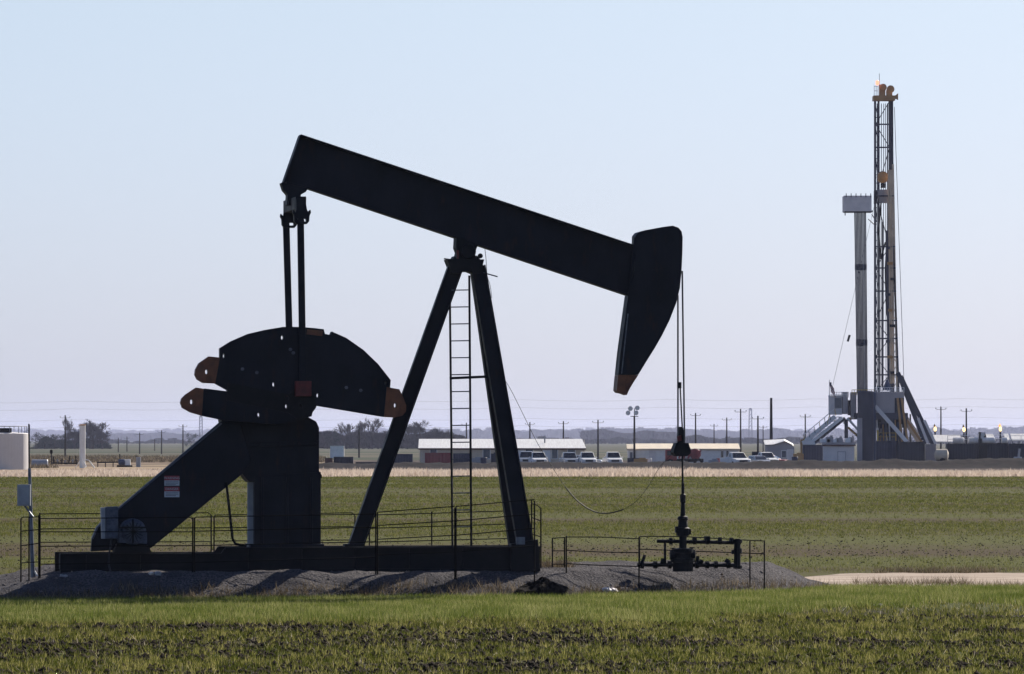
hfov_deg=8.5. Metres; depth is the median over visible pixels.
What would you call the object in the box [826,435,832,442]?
roof crate
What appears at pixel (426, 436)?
bare tree
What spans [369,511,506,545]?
fence panel
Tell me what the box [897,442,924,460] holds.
mud tank
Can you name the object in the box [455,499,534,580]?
fence panel
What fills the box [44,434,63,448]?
evergreen tree
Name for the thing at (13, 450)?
storage tank
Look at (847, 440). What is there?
roof crate
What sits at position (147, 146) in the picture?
sky
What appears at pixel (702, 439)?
woodland
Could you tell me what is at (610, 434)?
woodland
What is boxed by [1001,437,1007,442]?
drum
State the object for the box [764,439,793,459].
shed
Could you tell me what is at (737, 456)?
pickup truck
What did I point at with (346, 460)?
storage container
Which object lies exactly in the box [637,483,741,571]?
wellhead
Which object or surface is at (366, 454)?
ground
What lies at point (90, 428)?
bare tree
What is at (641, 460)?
crate
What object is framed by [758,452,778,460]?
pickup truck
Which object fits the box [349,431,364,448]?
bare tree
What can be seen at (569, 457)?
pickup truck
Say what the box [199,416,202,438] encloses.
distant mast
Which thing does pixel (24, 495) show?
meter post
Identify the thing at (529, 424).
utility pole
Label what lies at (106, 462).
pipe run
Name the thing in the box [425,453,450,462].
storage container
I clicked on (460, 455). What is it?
flatbed load
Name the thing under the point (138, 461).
valve box
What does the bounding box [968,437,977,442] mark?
drum
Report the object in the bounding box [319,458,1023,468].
dirt ridge
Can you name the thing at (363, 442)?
bare tree
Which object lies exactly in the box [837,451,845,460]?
door
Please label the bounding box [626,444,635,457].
site trailer
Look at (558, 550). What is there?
fence panel
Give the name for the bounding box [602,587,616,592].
plastic bag
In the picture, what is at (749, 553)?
fence panel
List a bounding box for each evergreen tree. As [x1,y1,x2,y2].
[30,433,47,448]
[36,432,59,448]
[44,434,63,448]
[58,434,70,446]
[184,433,197,446]
[321,427,339,445]
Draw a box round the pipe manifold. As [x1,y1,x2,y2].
[52,456,77,463]
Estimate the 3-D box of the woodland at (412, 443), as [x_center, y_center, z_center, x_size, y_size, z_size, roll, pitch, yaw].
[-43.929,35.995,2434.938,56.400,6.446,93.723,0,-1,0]
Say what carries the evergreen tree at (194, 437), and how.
on the ground at (366, 454)
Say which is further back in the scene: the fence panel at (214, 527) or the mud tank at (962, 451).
the mud tank at (962, 451)
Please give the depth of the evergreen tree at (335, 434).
2279.64 m
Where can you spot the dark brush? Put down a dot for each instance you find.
(105, 445)
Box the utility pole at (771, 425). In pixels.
[770,398,772,439]
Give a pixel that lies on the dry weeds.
(548, 564)
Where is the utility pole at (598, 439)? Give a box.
[592,420,603,459]
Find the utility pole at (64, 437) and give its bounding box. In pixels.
[60,415,65,455]
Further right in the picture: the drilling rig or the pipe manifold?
the drilling rig
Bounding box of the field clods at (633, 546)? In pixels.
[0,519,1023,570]
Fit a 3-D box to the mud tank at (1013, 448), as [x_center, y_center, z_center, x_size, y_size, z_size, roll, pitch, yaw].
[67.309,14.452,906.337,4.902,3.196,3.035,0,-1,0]
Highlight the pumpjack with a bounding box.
[55,134,690,572]
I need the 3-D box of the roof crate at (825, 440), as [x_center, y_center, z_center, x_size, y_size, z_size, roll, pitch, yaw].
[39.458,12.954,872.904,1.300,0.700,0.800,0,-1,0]
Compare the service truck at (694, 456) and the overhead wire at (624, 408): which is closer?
the service truck at (694, 456)
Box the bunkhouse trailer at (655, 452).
[635,443,739,462]
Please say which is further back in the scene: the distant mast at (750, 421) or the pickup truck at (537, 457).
the distant mast at (750, 421)
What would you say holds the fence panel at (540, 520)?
on the gravel pad
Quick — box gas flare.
[999,424,1001,442]
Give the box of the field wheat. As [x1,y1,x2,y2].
[0,475,1023,576]
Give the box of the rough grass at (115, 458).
[30,453,325,467]
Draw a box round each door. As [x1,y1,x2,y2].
[787,449,792,459]
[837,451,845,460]
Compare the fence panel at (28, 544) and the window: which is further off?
the window
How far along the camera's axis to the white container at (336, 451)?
1149.85 m
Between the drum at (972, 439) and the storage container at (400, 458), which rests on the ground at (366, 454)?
the storage container at (400, 458)
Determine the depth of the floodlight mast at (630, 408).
789.76 m
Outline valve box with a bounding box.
[135,456,140,466]
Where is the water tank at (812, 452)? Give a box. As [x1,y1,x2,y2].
[802,445,822,460]
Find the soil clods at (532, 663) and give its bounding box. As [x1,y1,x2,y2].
[0,612,1023,673]
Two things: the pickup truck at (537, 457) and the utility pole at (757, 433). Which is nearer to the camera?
the pickup truck at (537, 457)
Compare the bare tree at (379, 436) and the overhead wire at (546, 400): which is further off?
the bare tree at (379, 436)
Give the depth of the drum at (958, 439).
905.18 m
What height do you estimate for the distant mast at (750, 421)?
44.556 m
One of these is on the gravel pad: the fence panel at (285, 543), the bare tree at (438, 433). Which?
the fence panel at (285, 543)
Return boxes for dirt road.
[805,573,1023,586]
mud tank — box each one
[875,433,896,459]
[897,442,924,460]
[946,435,975,459]
[976,438,1007,458]
[1008,435,1023,457]
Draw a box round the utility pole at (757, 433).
[752,416,763,451]
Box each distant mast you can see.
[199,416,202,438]
[748,409,752,437]
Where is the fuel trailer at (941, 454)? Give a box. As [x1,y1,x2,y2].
[934,449,948,460]
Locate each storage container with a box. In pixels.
[325,458,332,462]
[334,457,352,463]
[394,454,412,462]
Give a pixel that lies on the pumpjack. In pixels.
(259, 438)
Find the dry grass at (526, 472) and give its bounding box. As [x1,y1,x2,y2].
[0,465,1023,476]
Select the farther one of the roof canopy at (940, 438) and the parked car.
the roof canopy at (940, 438)
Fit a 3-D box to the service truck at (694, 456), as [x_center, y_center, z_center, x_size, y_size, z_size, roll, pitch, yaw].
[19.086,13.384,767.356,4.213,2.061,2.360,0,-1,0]
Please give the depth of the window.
829.77 m
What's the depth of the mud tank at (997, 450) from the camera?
905.89 m
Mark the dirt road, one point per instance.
(981, 577)
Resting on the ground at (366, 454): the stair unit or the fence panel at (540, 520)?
the stair unit
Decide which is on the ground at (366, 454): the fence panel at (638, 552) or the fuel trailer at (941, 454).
the fuel trailer at (941, 454)
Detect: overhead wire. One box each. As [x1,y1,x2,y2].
[29,399,1006,402]
[30,425,1007,428]
[47,417,986,420]
[50,407,1004,409]
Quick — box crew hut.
[821,443,855,460]
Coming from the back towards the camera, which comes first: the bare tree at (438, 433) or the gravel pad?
the bare tree at (438, 433)
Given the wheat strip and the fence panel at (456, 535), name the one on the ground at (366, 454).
the wheat strip
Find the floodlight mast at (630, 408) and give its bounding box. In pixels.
[626,406,639,461]
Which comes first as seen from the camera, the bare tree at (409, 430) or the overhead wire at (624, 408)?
the overhead wire at (624, 408)
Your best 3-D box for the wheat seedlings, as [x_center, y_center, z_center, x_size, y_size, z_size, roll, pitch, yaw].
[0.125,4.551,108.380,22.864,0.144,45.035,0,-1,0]
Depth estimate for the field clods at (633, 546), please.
194.93 m
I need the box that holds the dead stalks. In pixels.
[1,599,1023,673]
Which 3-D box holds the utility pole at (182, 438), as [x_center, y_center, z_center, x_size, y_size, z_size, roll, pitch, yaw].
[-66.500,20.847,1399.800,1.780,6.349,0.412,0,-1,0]
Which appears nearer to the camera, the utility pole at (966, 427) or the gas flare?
the gas flare
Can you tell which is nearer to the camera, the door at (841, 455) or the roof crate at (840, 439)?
the door at (841, 455)
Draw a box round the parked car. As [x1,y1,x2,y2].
[749,456,769,461]
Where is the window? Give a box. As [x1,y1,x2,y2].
[781,450,786,457]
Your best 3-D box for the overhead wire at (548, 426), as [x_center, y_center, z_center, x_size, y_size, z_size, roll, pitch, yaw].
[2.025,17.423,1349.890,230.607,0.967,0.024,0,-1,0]
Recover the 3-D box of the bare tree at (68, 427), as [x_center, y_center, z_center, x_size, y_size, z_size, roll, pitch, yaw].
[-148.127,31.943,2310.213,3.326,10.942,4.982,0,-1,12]
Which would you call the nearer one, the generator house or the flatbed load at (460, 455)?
the flatbed load at (460, 455)
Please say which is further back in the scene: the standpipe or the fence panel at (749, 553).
the standpipe
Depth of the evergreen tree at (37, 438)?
2319.59 m
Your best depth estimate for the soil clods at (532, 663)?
100.26 m
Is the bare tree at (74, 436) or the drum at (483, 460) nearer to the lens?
the drum at (483, 460)
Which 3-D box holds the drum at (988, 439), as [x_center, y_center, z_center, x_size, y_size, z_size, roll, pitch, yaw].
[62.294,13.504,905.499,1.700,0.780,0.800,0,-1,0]
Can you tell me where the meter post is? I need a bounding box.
[17,424,37,576]
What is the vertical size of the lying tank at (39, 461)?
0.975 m
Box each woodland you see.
[12,427,957,440]
[100,432,201,441]
[105,438,196,443]
[319,430,465,448]
[406,426,1023,440]
[517,435,1023,443]
[579,429,685,441]
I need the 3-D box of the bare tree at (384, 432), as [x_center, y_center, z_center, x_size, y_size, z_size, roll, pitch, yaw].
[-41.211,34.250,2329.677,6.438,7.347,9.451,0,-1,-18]
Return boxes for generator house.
[925,444,935,460]
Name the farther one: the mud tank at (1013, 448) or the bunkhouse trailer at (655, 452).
the mud tank at (1013, 448)
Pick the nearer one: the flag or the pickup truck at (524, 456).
the pickup truck at (524, 456)
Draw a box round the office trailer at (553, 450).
[418,436,585,462]
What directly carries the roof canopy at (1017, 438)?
on the ground at (366, 454)
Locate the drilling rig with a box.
[800,73,936,460]
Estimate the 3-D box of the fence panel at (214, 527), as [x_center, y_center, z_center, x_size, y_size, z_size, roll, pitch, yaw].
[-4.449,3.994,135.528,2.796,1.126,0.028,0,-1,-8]
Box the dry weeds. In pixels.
[1,556,1023,599]
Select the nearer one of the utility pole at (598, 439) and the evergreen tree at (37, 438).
the utility pole at (598, 439)
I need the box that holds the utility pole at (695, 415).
[690,413,700,442]
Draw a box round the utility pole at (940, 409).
[935,407,946,448]
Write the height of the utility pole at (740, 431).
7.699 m
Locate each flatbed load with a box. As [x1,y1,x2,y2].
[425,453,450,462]
[453,453,469,462]
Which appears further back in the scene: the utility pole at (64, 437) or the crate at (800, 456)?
the utility pole at (64, 437)
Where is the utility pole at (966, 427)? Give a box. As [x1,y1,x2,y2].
[961,408,971,442]
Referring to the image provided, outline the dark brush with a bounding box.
[30,436,112,448]
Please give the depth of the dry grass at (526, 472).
570.55 m
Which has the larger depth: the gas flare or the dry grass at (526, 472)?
the gas flare
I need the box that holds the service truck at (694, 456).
[665,449,703,462]
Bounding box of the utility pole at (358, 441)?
[354,426,363,457]
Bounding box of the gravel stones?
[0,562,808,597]
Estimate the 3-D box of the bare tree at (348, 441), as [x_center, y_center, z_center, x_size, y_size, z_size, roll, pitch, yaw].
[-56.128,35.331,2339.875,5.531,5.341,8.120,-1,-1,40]
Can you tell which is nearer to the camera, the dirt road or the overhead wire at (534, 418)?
the dirt road
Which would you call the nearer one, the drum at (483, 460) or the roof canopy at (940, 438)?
the drum at (483, 460)
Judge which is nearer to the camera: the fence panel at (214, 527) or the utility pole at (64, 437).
the fence panel at (214, 527)
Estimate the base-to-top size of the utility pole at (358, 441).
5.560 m
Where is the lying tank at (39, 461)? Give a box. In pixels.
[31,459,47,465]
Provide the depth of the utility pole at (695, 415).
1149.76 m
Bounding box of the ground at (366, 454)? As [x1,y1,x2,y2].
[0,441,1023,673]
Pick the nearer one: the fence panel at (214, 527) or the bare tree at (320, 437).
the fence panel at (214, 527)
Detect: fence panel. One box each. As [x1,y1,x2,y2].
[20,515,39,581]
[39,512,211,558]
[39,516,192,577]
[194,511,375,573]
[213,512,355,551]
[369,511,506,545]
[377,506,454,577]
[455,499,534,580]
[531,500,541,567]
[552,537,564,567]
[566,536,639,587]
[639,536,764,587]
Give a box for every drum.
[480,457,486,463]
[953,437,963,442]
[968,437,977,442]
[982,437,994,442]
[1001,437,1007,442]
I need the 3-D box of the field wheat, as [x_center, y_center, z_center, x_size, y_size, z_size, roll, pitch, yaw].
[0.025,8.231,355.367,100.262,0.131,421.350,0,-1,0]
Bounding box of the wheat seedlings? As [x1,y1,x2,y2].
[0,593,1023,673]
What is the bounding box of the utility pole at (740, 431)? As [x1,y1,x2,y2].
[735,409,746,451]
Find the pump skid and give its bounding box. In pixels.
[117,454,132,466]
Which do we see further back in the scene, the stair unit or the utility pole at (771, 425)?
the stair unit
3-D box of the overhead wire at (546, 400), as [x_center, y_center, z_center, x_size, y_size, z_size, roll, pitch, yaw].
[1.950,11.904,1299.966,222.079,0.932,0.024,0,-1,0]
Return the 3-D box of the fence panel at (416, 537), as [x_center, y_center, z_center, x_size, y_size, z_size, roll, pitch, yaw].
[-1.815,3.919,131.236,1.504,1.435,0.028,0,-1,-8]
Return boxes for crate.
[472,457,480,462]
[491,452,495,461]
[634,458,647,461]
[720,457,729,462]
[793,453,803,459]
[820,437,829,442]
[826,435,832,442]
[836,436,842,442]
[844,437,850,442]
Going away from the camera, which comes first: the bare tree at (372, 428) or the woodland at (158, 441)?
the bare tree at (372, 428)
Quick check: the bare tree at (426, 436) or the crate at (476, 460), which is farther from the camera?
the bare tree at (426, 436)
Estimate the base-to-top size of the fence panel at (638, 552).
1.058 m
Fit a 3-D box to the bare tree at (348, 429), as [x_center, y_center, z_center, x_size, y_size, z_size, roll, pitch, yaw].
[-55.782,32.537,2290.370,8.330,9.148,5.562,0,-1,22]
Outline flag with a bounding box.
[829,380,834,408]
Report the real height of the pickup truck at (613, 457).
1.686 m
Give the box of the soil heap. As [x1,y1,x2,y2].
[512,576,573,595]
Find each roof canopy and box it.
[933,435,960,442]
[1010,434,1023,442]
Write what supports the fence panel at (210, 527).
on the gravel pad
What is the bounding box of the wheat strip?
[0,582,1023,623]
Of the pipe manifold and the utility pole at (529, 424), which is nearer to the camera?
the pipe manifold
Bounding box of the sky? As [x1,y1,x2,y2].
[0,0,1023,440]
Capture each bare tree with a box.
[62,416,73,448]
[66,428,85,448]
[77,419,110,448]
[92,428,110,448]
[319,434,335,448]
[335,423,354,448]
[336,435,354,448]
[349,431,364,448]
[354,416,384,448]
[360,435,374,448]
[364,431,385,448]
[381,430,387,445]
[403,426,419,448]
[408,420,429,448]
[422,429,440,438]
[429,428,449,438]
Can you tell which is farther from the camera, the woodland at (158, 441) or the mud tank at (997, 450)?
the woodland at (158, 441)
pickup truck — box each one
[519,451,531,461]
[528,452,547,461]
[559,452,578,461]
[578,452,596,462]
[602,452,622,462]
[728,452,750,462]
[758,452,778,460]
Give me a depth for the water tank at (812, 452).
879.89 m
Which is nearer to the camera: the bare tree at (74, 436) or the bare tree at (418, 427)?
the bare tree at (418, 427)
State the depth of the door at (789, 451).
829.77 m
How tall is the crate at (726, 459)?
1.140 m
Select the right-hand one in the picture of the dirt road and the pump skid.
the dirt road
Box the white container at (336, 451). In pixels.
[330,446,343,457]
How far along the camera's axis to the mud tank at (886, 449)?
884.89 m
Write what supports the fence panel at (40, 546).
on the gravel pad
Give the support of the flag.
attached to the drilling rig
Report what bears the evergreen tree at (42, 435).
on the ground at (366, 454)
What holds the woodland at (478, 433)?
on the ground at (366, 454)
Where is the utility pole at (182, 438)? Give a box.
[182,424,183,452]
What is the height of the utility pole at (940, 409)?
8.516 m
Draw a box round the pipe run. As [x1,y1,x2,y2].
[97,462,117,466]
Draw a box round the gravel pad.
[0,560,829,599]
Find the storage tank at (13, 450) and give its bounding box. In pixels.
[0,426,27,469]
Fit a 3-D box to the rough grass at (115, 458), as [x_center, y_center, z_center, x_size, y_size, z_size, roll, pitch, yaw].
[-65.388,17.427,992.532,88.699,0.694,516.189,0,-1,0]
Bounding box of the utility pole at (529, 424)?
[525,422,534,438]
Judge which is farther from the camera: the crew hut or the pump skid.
the crew hut
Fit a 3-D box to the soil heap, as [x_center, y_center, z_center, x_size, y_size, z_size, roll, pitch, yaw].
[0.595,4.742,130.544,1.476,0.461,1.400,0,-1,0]
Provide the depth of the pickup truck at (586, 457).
767.16 m
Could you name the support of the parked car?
on the ground at (366, 454)
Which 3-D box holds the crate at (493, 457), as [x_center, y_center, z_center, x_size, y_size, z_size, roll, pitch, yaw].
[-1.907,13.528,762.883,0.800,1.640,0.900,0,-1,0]
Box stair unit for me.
[979,432,987,458]
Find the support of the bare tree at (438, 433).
on the ground at (366, 454)
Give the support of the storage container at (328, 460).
on the ground at (366, 454)
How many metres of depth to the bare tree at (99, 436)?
2319.20 m
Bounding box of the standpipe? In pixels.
[75,424,94,467]

